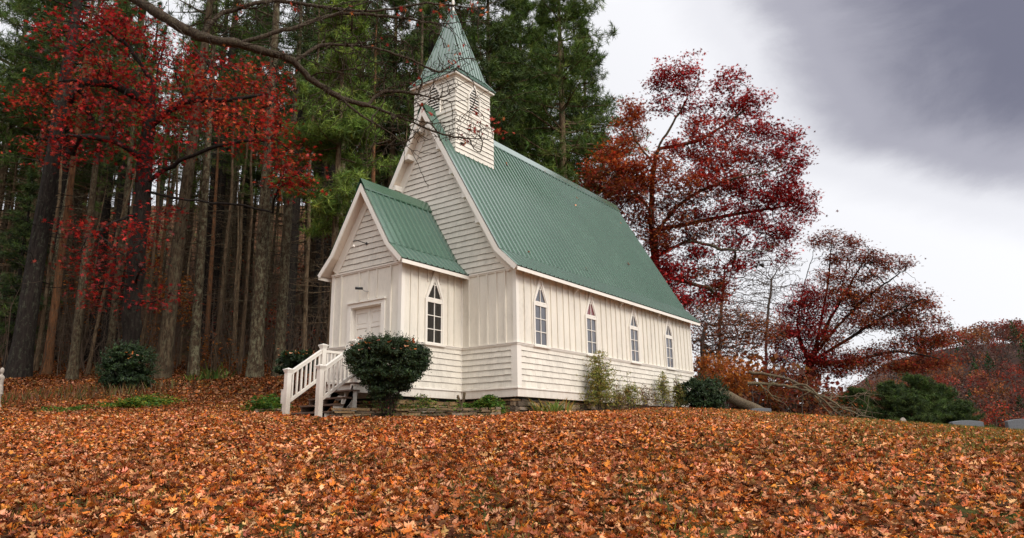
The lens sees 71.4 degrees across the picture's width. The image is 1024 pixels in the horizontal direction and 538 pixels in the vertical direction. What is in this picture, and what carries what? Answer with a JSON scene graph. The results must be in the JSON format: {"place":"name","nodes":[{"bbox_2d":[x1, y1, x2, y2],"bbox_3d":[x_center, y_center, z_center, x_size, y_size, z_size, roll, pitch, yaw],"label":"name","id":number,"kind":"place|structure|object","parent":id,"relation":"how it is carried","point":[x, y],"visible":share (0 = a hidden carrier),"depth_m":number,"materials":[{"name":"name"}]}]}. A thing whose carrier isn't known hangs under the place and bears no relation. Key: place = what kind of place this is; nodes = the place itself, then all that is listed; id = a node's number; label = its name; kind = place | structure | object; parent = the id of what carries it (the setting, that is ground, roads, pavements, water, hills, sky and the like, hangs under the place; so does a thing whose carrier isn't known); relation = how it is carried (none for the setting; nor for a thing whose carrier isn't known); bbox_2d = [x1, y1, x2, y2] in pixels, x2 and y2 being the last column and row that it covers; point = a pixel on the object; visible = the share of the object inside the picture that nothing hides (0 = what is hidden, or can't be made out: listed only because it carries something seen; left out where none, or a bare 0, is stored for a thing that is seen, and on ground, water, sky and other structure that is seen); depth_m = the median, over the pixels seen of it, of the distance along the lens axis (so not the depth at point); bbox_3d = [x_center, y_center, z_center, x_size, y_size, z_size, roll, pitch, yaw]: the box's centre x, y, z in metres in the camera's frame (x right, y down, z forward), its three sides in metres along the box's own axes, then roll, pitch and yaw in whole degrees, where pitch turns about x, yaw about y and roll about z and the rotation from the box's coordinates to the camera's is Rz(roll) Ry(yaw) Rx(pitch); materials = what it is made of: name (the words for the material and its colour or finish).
{"place":"outdoors","nodes":[
{"label":"outdoors","id":0,"kind":"place"},
{"bbox_2d":[0,205,1023,537],"bbox_3d":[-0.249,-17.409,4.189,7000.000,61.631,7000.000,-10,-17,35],"label":"ground","id":1,"kind":"structure","parent":0,"point":[688,509],"depth_m":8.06,"materials":[{"name":"brown plant"}]},
{"bbox_2d":[0,35,32,187],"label":"forest tree","id":2,"kind":"object","parent":1,"relation":"on","point":[16,59],"visible":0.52,"depth_m":44.60,"materials":[{"name":"green plant"}]},
{"bbox_2d":[0,162,62,367],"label":"hemlock tree","id":3,"kind":"object","parent":1,"relation":"on","point":[31,186],"visible":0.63,"depth_m":37.09,"materials":[{"name":"green plant"}]},
{"bbox_2d":[0,0,91,298],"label":"pine tree","id":4,"kind":"object","parent":1,"relation":"on","point":[3,58],"visible":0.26,"depth_m":49.44,"materials":[{"name":"green plant"}]},
{"bbox_2d":[0,0,116,361],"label":"pine tree","id":5,"kind":"object","parent":1,"relation":"on","point":[10,80],"visible":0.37,"depth_m":42.72,"materials":[{"name":"green plant"}]},
{"bbox_2d":[0,381,126,406],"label":"dry grass","id":6,"kind":"structure","parent":1,"relation":"on","point":[27,395],"depth_m":23.74,"materials":[{"name":"brown plant"}]},
{"bbox_2d":[33,26,96,370],"bbox_3d":[-24.717,-4.324,38.547,3.194,20.728,2.473,9,-18,-33],"label":"forest tree","id":7,"kind":"object","parent":1,"relation":"on","point":[39,342],"visible":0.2,"depth_m":37.30,"materials":[{"name":"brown wood"}]},
{"bbox_2d":[7,1,128,359],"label":"forest tree","id":8,"kind":"object","parent":1,"relation":"on","point":[64,175],"visible":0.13,"depth_m":43.35,"materials":[{"name":"brown plant"}]},
{"bbox_2d":[0,0,137,379],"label":"forest tree","id":9,"kind":"object","parent":1,"relation":"on","point":[20,361],"visible":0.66,"depth_m":34.61,"materials":[{"name":"brown plant"}]},
{"bbox_2d":[34,0,130,365],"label":"forest tree","id":10,"kind":"object","parent":1,"relation":"on","point":[51,279],"visible":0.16,"depth_m":39.97,"materials":[{"name":"brown plant"}]},
{"bbox_2d":[40,0,136,374],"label":"forest tree","id":11,"kind":"object","parent":1,"relation":"on","point":[47,368],"visible":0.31,"depth_m":35.66,"materials":[{"name":"brown plant"}]},
{"bbox_2d":[49,10,140,380],"bbox_3d":[-19.772,-4.020,33.568,3.271,18.948,3.433,-2,-14,7],"label":"forest tree","id":12,"kind":"object","parent":1,"relation":"on","point":[72,371],"visible":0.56,"depth_m":33.27,"materials":[{"name":"brown plant"}]},
{"bbox_2d":[46,0,167,293],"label":"pine tree","id":13,"kind":"object","parent":1,"relation":"on","point":[85,179],"visible":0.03,"depth_m":50.68,"materials":[{"name":"brown plant"}]},
{"bbox_2d":[63,0,152,363],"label":"forest tree","id":14,"kind":"object","parent":1,"relation":"on","point":[101,197],"visible":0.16,"depth_m":41.68,"materials":[{"name":"brown plant"}]},
{"bbox_2d":[69,0,155,361],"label":"forest tree","id":15,"kind":"object","parent":1,"relation":"on","point":[104,209],"visible":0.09,"depth_m":42.59,"materials":[{"name":"brown plant"}]},
{"bbox_2d":[85,77,159,374],"bbox_3d":[-19.709,-2.488,36.349,1.979,16.583,2.555,-8,-18,36],"label":"forest tree","id":16,"kind":"object","parent":1,"relation":"on","point":[90,359],"visible":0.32,"depth_m":35.96,"materials":[{"name":"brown wood"}]},
{"bbox_2d":[87,43,158,365],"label":"forest tree","id":17,"kind":"object","parent":1,"relation":"on","point":[122,184],"visible":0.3,"depth_m":40.62,"materials":[{"name":"brown plant"}]},
{"bbox_2d":[34,378,212,400],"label":"dry grass","id":18,"kind":"structure","parent":1,"relation":"on","point":[159,385],"depth_m":24.26,"materials":[{"name":"brown plant"}]},
{"bbox_2d":[90,338,163,389],"bbox_3d":[-14.199,3.618,26.432,2.290,2.121,2.280,-10,-17,35],"label":"yew bush","id":19,"kind":"object","parent":1,"relation":"on","point":[120,366],"visible":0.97,"depth_m":26.07,"materials":[{"name":"green plant"}]},
{"bbox_2d":[86,0,178,370],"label":"forest tree","id":20,"kind":"object","parent":1,"relation":"on","point":[112,323],"visible":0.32,"depth_m":37.53,"materials":[{"name":"brown plant"}]},
{"bbox_2d":[91,391,186,408],"bbox_3d":[-10.528,3.756,20.350,1.964,0.632,2.353,0,-14,-2],"label":"ground cover","id":21,"kind":"object","parent":1,"relation":"on","point":[136,401],"visible":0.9,"depth_m":19.95,"materials":[{"name":"green plant"}]},
{"bbox_2d":[89,0,189,340],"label":"forest tree","id":22,"kind":"object","parent":1,"relation":"on","point":[122,287],"visible":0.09,"depth_m":46.49,"materials":[{"name":"brown plant"}]},
{"bbox_2d":[105,22,178,294],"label":"forest tree","id":23,"kind":"object","parent":1,"relation":"on","point":[167,47],"visible":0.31,"depth_m":42.83,"materials":[{"name":"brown wood"}]},
{"bbox_2d":[138,51,189,362],"bbox_3d":[-19.274,-3.474,38.574,2.226,18.656,2.875,14,-20,-43],"label":"forest tree","id":24,"kind":"object","parent":1,"relation":"on","point":[153,254],"visible":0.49,"depth_m":38.80,"materials":[{"name":"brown wood"}]},
{"bbox_2d":[0,189,328,375],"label":"tree trunks","id":25,"kind":"object","parent":1,"relation":"on","point":[59,342],"visible":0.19,"depth_m":38.24,"materials":[{"name":"brown plant"}]},
{"bbox_2d":[0,0,330,350],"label":"oak tree","id":26,"kind":"object","parent":1,"relation":"on","point":[134,302],"visible":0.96,"depth_m":31.84,"materials":[{"name":"red plant"}]},
{"bbox_2d":[3,235,328,371],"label":"understory leaves","id":27,"kind":"object","parent":1,"relation":"on","point":[184,303],"visible":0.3,"depth_m":38.83,"materials":[{"name":"red plant"}]},
{"bbox_2d":[150,110,184,355],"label":"forest tree","id":28,"kind":"object","parent":1,"relation":"on","point":[165,221],"visible":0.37,"depth_m":46.20,"materials":[{"name":"brown plant"}]},
{"bbox_2d":[0,393,337,415],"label":"leaf litter","id":29,"kind":"object","parent":1,"relation":"on","point":[204,400],"visible":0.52,"depth_m":20.92,"materials":[{"name":"brown plant"}]},
{"bbox_2d":[145,60,203,352],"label":"forest tree","id":30,"kind":"object","parent":1,"relation":"on","point":[173,185],"visible":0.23,"depth_m":47.23,"materials":[{"name":"brown plant"}]},
{"bbox_2d":[136,1,240,332],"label":"pine tree","id":31,"kind":"object","parent":1,"relation":"on","point":[196,185],"visible":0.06,"depth_m":58.95,"materials":[{"name":"brown plant"}]},
{"bbox_2d":[178,147,213,364],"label":"forest tree","id":32,"kind":"object","parent":1,"relation":"on","point":[187,277],"visible":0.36,"depth_m":41.73,"materials":[{"name":"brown wood"}]},
{"bbox_2d":[143,0,254,378],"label":"forest tree","id":33,"kind":"object","parent":1,"relation":"on","point":[165,345],"visible":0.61,"depth_m":33.86,"materials":[{"name":"brown plant"}]},
{"bbox_2d":[169,0,258,293],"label":"forest tree","id":34,"kind":"object","parent":1,"relation":"on","point":[214,155],"visible":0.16,"depth_m":48.68,"materials":[{"name":"brown plant"}]},
{"bbox_2d":[176,0,258,376],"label":"forest tree","id":35,"kind":"object","parent":1,"relation":"on","point":[193,363],"visible":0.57,"depth_m":34.99,"materials":[{"name":"brown plant"}]},
{"bbox_2d":[198,49,245,368],"bbox_3d":[-16.750,-3.701,40.357,2.949,19.301,2.361,9,-17,-36],"label":"forest tree","id":36,"kind":"object","parent":1,"relation":"on","point":[209,289],"visible":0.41,"depth_m":39.91,"materials":[{"name":"brown plant"}]},
{"bbox_2d":[176,0,280,357],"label":"forest tree","id":37,"kind":"object","parent":1,"relation":"on","point":[221,179],"visible":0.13,"depth_m":47.66,"materials":[{"name":"brown plant"}]},
{"bbox_2d":[205,59,263,359],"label":"forest tree","id":38,"kind":"object","parent":1,"relation":"on","point":[230,229],"visible":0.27,"depth_m":46.13,"materials":[{"name":"brown plant"}]},
{"bbox_2d":[205,18,264,370],"bbox_3d":[-15.481,-4.316,38.778,3.194,20.728,2.473,6,-14,-20],"label":"forest tree","id":39,"kind":"object","parent":1,"relation":"on","point":[223,267],"visible":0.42,"depth_m":38.30,"materials":[{"name":"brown wood"}]},
{"bbox_2d":[211,22,267,330],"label":"forest tree","id":40,"kind":"object","parent":1,"relation":"on","point":[247,181],"visible":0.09,"depth_m":51.57,"materials":[{"name":"brown plant"}]},
{"bbox_2d":[220,129,259,366],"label":"forest tree","id":41,"kind":"object","parent":1,"relation":"on","point":[238,163],"visible":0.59,"depth_m":41.60,"materials":[{"name":"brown wood"}]},
{"bbox_2d":[219,76,261,356],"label":"forest tree","id":42,"kind":"object","parent":1,"relation":"on","point":[233,241],"visible":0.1,"depth_m":48.34,"materials":[{"name":"brown plant"}]},
{"bbox_2d":[220,51,265,361],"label":"forest tree","id":43,"kind":"object","parent":1,"relation":"on","point":[240,238],"visible":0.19,"depth_m":43.10,"materials":[{"name":"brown wood"}]},
{"bbox_2d":[199,0,308,353],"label":"pine tree","id":44,"kind":"object","parent":1,"relation":"on","point":[256,176],"visible":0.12,"depth_m":52.41,"materials":[{"name":"brown plant"}]},
{"bbox_2d":[234,43,279,371],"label":"forest tree","id":45,"kind":"object","parent":1,"relation":"on","point":[241,347],"visible":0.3,"depth_m":37.37,"materials":[{"name":"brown wood"}]},
{"bbox_2d":[239,393,293,411],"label":"ground cover","id":46,"kind":"object","parent":1,"relation":"on","point":[271,402],"visible":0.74,"depth_m":18.47,"materials":[{"name":"green plant"}]},
{"bbox_2d":[248,61,292,332],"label":"forest tree","id":47,"kind":"object","parent":1,"relation":"on","point":[272,215],"visible":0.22,"depth_m":43.05,"materials":[{"name":"brown plant"}]},
{"bbox_2d":[224,0,322,377],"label":"forest tree","id":48,"kind":"object","parent":1,"relation":"on","point":[255,364],"visible":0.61,"depth_m":33.59,"materials":[{"name":"brown plant"}]},
{"bbox_2d":[45,0,532,184],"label":"oak tree","id":49,"kind":"object","parent":1,"relation":"on","point":[177,25],"visible":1,"depth_m":12.25,"materials":[{"name":"brown plant"}]},
{"bbox_2d":[272,348,317,397],"bbox_3d":[-7.008,3.496,23.308,1.613,1.823,1.433,-10,-17,35],"label":"yew bush","id":50,"kind":"object","parent":1,"relation":"on","point":[290,360],"visible":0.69,"depth_m":23.21,"materials":[{"name":"green plant"}]},
{"bbox_2d":[253,5,338,376],"bbox_3d":[-10.515,-6.250,35.454,4.328,23.837,4.120,-4,-14,13],"label":"forest tree","id":51,"kind":"object","parent":1,"relation":"on","point":[281,310],"visible":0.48,"depth_m":34.19,"materials":[{"name":"brown plant"}]},
{"bbox_2d":[258,0,345,350],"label":"forest tree","id":52,"kind":"object","parent":1,"relation":"on","point":[293,265],"visible":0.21,"depth_m":41.72,"materials":[{"name":"brown plant"}]},
{"bbox_2d":[286,0,332,372],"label":"forest tree","id":53,"kind":"object","parent":1,"relation":"on","point":[305,294],"visible":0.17,"depth_m":37.44,"materials":[{"name":"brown wood"}]},
{"bbox_2d":[254,0,370,343],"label":"pine tree","id":54,"kind":"object","parent":1,"relation":"on","point":[313,242],"visible":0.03,"depth_m":55.86,"materials":[{"name":"brown plant"}]},
{"bbox_2d":[282,339,367,416],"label":"entrance steps","id":55,"kind":"structure","parent":1,"relation":"on","point":[320,403],"depth_m":17.33,"materials":[{"name":"paint"}]},
{"bbox_2d":[298,57,361,352],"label":"forest tree","id":56,"kind":"object","parent":1,"relation":"on","point":[316,271],"visible":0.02,"depth_m":44.31,"materials":[{"name":"brown plant"}]},
{"bbox_2d":[269,0,402,382],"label":"pine tree","id":57,"kind":"object","parent":1,"relation":"on","point":[351,132],"visible":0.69,"depth_m":31.41,"materials":[{"name":"green plant"}]},
{"bbox_2d":[283,0,389,291],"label":"forest tree","id":58,"kind":"object","parent":1,"relation":"on","point":[332,167],"visible":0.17,"depth_m":41.60,"materials":[{"name":"green plant"}]},
{"bbox_2d":[283,0,407,315],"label":"pine tree","id":59,"kind":"object","parent":1,"relation":"on","point":[355,148],"visible":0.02,"depth_m":50.91,"materials":[{"name":"green plant"}]},
{"bbox_2d":[358,0,403,182],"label":"forest tree","id":60,"kind":"object","parent":1,"relation":"on","point":[376,55],"visible":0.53,"depth_m":41.67,"materials":[{"name":"green plant"}]},
{"bbox_2d":[341,330,433,417],"bbox_3d":[-2.933,2.519,16.604,2.080,2.233,2.064,-10,-17,35],"label":"yew bush","id":61,"kind":"object","parent":1,"relation":"on","point":[377,375],"visible":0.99,"depth_m":16.35,"materials":[{"name":"green plant"}]},
{"bbox_2d":[344,0,435,186],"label":"pine tree","id":62,"kind":"object","parent":1,"relation":"on","point":[396,3],"visible":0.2,"depth_m":46.53,"materials":[{"name":"green plant"}]},
{"bbox_2d":[0,358,809,414],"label":"leaf litter","id":63,"kind":"object","parent":1,"relation":"on","point":[52,380],"visible":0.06,"depth_m":28.92,"materials":[{"name":"brown plant"}]},
{"bbox_2d":[330,406,500,417],"bbox_3d":[-2.219,3.410,16.642,3.966,0.380,0.336,0,-14,-3],"label":"stone border","id":64,"kind":"object","parent":1,"relation":"on","point":[347,412],"visible":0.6,"depth_m":16.55,"materials":[{"name":"grey stone"}]},
{"bbox_2d":[386,0,445,143],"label":"forest tree","id":65,"kind":"object","parent":1,"relation":"on","point":[427,6],"visible":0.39,"depth_m":43.11,"materials":[{"name":"green plant"}]},
{"bbox_2d":[382,0,475,148],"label":"forest tree","id":66,"kind":"object","parent":1,"relation":"on","point":[430,47],"visible":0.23,"depth_m":44.06,"materials":[{"name":"green plant"}]},
{"bbox_2d":[371,0,513,157],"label":"pine tree","id":67,"kind":"object","parent":1,"relation":"on","point":[464,2],"visible":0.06,"depth_m":50.85,"materials":[{"name":"green plant"}]},
{"bbox_2d":[453,394,509,415],"bbox_3d":[-0.730,3.340,17.407,1.473,0.622,1.774,-1,-14,0],"label":"ground cover","id":68,"kind":"object","parent":1,"relation":"on","point":[486,401],"visible":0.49,"depth_m":16.90,"materials":[{"name":"green plant"}]},
{"bbox_2d":[438,0,554,157],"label":"pine tree","id":69,"kind":"object","parent":1,"relation":"on","point":[496,30],"visible":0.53,"depth_m":44.15,"materials":[{"name":"green plant"}]},
{"bbox_2d":[317,0,699,412],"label":"church","id":70,"kind":"structure","parent":1,"relation":"on","point":[462,283],"depth_m":20.74,"materials":[{"name":"white paint"}]},
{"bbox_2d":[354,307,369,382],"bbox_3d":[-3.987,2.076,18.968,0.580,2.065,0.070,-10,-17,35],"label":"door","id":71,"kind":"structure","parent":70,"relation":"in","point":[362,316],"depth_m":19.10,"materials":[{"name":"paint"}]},
{"bbox_2d":[424,271,445,346],"bbox_3d":[-2.073,1.034,19.165,0.085,2.070,0.790,-10,-17,35],"label":"window","id":72,"kind":"structure","parent":70,"relation":"in","point":[434,301],"depth_m":19.15,"materials":[{"name":"paint"}]},
{"bbox_2d":[533,276,550,348],"bbox_3d":[0.811,1.167,19.891,0.085,2.070,0.790,-10,-17,35],"label":"window","id":73,"kind":"structure","parent":70,"relation":"in","point":[540,304],"depth_m":19.89,"materials":[{"name":"paint"}]},
{"bbox_2d":[584,292,600,356],"bbox_3d":[2.472,1.678,22.112,0.085,2.070,0.790,-10,-17,35],"label":"window","id":74,"kind":"structure","parent":70,"relation":"in","point":[590,316],"depth_m":22.11,"materials":[{"name":"paint"}]},
{"bbox_2d":[628,305,641,364],"bbox_3d":[4.198,2.209,24.420,0.085,2.070,0.790,-10,-17,35],"label":"window","id":75,"kind":"structure","parent":70,"relation":"in","point":[633,327],"depth_m":24.42,"materials":[{"name":"paint"}]},
{"bbox_2d":[664,316,675,369],"bbox_3d":[5.888,2.728,26.681,0.085,2.070,0.790,-10,-17,35],"label":"window","id":76,"kind":"structure","parent":70,"relation":"in","point":[668,336],"depth_m":26.68,"materials":[{"name":"paint"}]},
{"bbox_2d":[0,406,1023,462],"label":"leaf litter","id":77,"kind":"object","parent":1,"relation":"on","point":[433,444],"visible":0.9,"depth_m":13.06,"materials":[{"name":"orange plant"}]},
{"bbox_2d":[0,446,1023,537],"bbox_3d":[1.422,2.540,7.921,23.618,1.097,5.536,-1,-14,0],"label":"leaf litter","id":78,"kind":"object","parent":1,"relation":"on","point":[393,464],"visible":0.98,"depth_m":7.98,"materials":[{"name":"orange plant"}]},
{"bbox_2d":[485,0,582,164],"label":"pine tree","id":79,"kind":"object","parent":1,"relation":"on","point":[529,32],"visible":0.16,"depth_m":54.71,"materials":[{"name":"green plant"}]},
{"bbox_2d":[500,0,588,182],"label":"pine tree","id":80,"kind":"object","parent":1,"relation":"on","point":[547,31],"visible":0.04,"depth_m":59.56,"materials":[{"name":"green plant"}]},
{"bbox_2d":[492,0,650,193],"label":"pine tree","id":81,"kind":"object","parent":1,"relation":"on","point":[561,61],"visible":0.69,"depth_m":47.54,"materials":[{"name":"green plant"}]},
{"bbox_2d":[533,19,646,203],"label":"pine tree","id":82,"kind":"object","parent":1,"relation":"on","point":[593,72],"visible":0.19,"depth_m":52.49,"materials":[{"name":"green plant"}]},
{"bbox_2d":[575,350,627,410],"bbox_3d":[2.698,3.339,21.102,1.707,1.950,1.845,-10,-17,35],"label":"slender shrub","id":83,"kind":"object","parent":1,"relation":"on","point":[597,395],"visible":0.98,"depth_m":21.00,"materials":[{"name":"green plant"}]},
{"bbox_2d":[678,372,731,408],"bbox_3d":[6.753,4.478,25.175,1.910,1.676,1.952,-10,-17,35],"label":"yew bush","id":84,"kind":"object","parent":1,"relation":"on","point":[697,393],"visible":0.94,"depth_m":24.77,"materials":[{"name":"green plant"}]},
{"bbox_2d":[573,48,838,317],"bbox_3d":[10.465,-2.361,38.622,14.508,20.386,4.657,0,-14,-2],"label":"oak tree","id":85,"kind":"object","parent":1,"relation":"on","point":[632,181],"visible":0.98,"depth_m":38.71,"materials":[{"name":"red plant"}]},
{"bbox_2d":[693,350,761,408],"bbox_3d":[8.536,4.542,28.723,3.204,2.535,2.974,-10,-17,35],"label":"orange shrub","id":86,"kind":"object","parent":1,"relation":"on","point":[721,370],"visible":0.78,"depth_m":28.54,"materials":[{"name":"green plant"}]},
{"bbox_2d":[686,244,776,407],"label":"bare tree","id":87,"kind":"object","parent":1,"relation":"on","point":[749,280],"visible":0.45,"depth_m":44.62,"materials":[{"name":"red plant"}]},
{"bbox_2d":[689,296,801,406],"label":"bare tree","id":88,"kind":"object","parent":1,"relation":"on","point":[746,323],"visible":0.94,"depth_m":35.76,"materials":[{"name":"brown plant"}]},
{"bbox_2d":[733,251,807,390],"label":"bare tree","id":89,"kind":"object","parent":1,"relation":"on","point":[771,298],"visible":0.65,"depth_m":56.92,"materials":[{"name":"brown plant"}]},
{"bbox_2d":[693,345,887,414],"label":"thicket","id":90,"kind":"object","parent":1,"relation":"on","point":[766,403],"visible":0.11,"depth_m":45.37,"materials":[{"name":"brown plant"}]},
{"bbox_2d":[707,367,881,418],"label":"fallen tree","id":91,"kind":"object","parent":1,"relation":"on","point":[738,401],"visible":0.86,"depth_m":25.36,"materials":[{"name":"brown wood"}]},
{"bbox_2d":[756,372,848,413],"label":"shrub","id":92,"kind":"object","parent":1,"relation":"on","point":[816,382],"visible":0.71,"depth_m":43.19,"materials":[{"name":"brown plant"}]},
{"bbox_2d":[834,385,876,418],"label":"young pine","id":93,"kind":"object","parent":1,"relation":"on","point":[853,391],"visible":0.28,"depth_m":42.91,"materials":[{"name":"green plant"}]},
{"bbox_2d":[758,225,971,411],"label":"maple tree","id":94,"kind":"object","parent":1,"relation":"on","point":[920,340],"visible":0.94,"depth_m":48.88,"materials":[{"name":"red plant"}]},
{"bbox_2d":[859,379,919,419],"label":"young pine","id":95,"kind":"object","parent":1,"relation":"on","point":[888,392],"visible":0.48,"depth_m":34.07,"materials":[{"name":"green plant"}]},
{"bbox_2d":[887,393,935,423],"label":"young pine","id":96,"kind":"object","parent":1,"relation":"on","point":[912,405],"visible":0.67,"depth_m":32.22,"materials":[{"name":"green plant"}]},
{"bbox_2d":[900,372,954,423],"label":"young pine","id":97,"kind":"object","parent":1,"relation":"on","point":[919,384],"visible":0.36,"depth_m":35.03,"materials":[{"name":"green plant"}]},
{"bbox_2d":[931,382,972,423],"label":"young pine","id":98,"kind":"object","parent":1,"relation":"on","point":[942,387],"visible":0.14,"depth_m":36.98,"materials":[{"name":"green plant"}]},
{"bbox_2d":[940,399,996,427],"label":"young pine","id":99,"kind":"object","parent":1,"relation":"on","point":[960,410],"visible":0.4,"depth_m":35.92,"materials":[{"name":"green plant"}]},
{"bbox_2d":[0,0,1023,394],"label":"sky","id":100,"kind":"structure","parent":0,"point":[914,109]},
{"bbox_2d":[835,343,1023,417],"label":"hill","id":101,"kind":"structure","parent":0,"point":[1014,360],"depth_m":308.17,"materials":[{"name":"brown plant"}]},
{"bbox_2d":[803,317,1023,427],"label":"hillside forest","id":102,"kind":"object","parent":101,"relation":"on","point":[979,393],"visible":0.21,"depth_m":293.37,"materials":[{"name":"red plant"}]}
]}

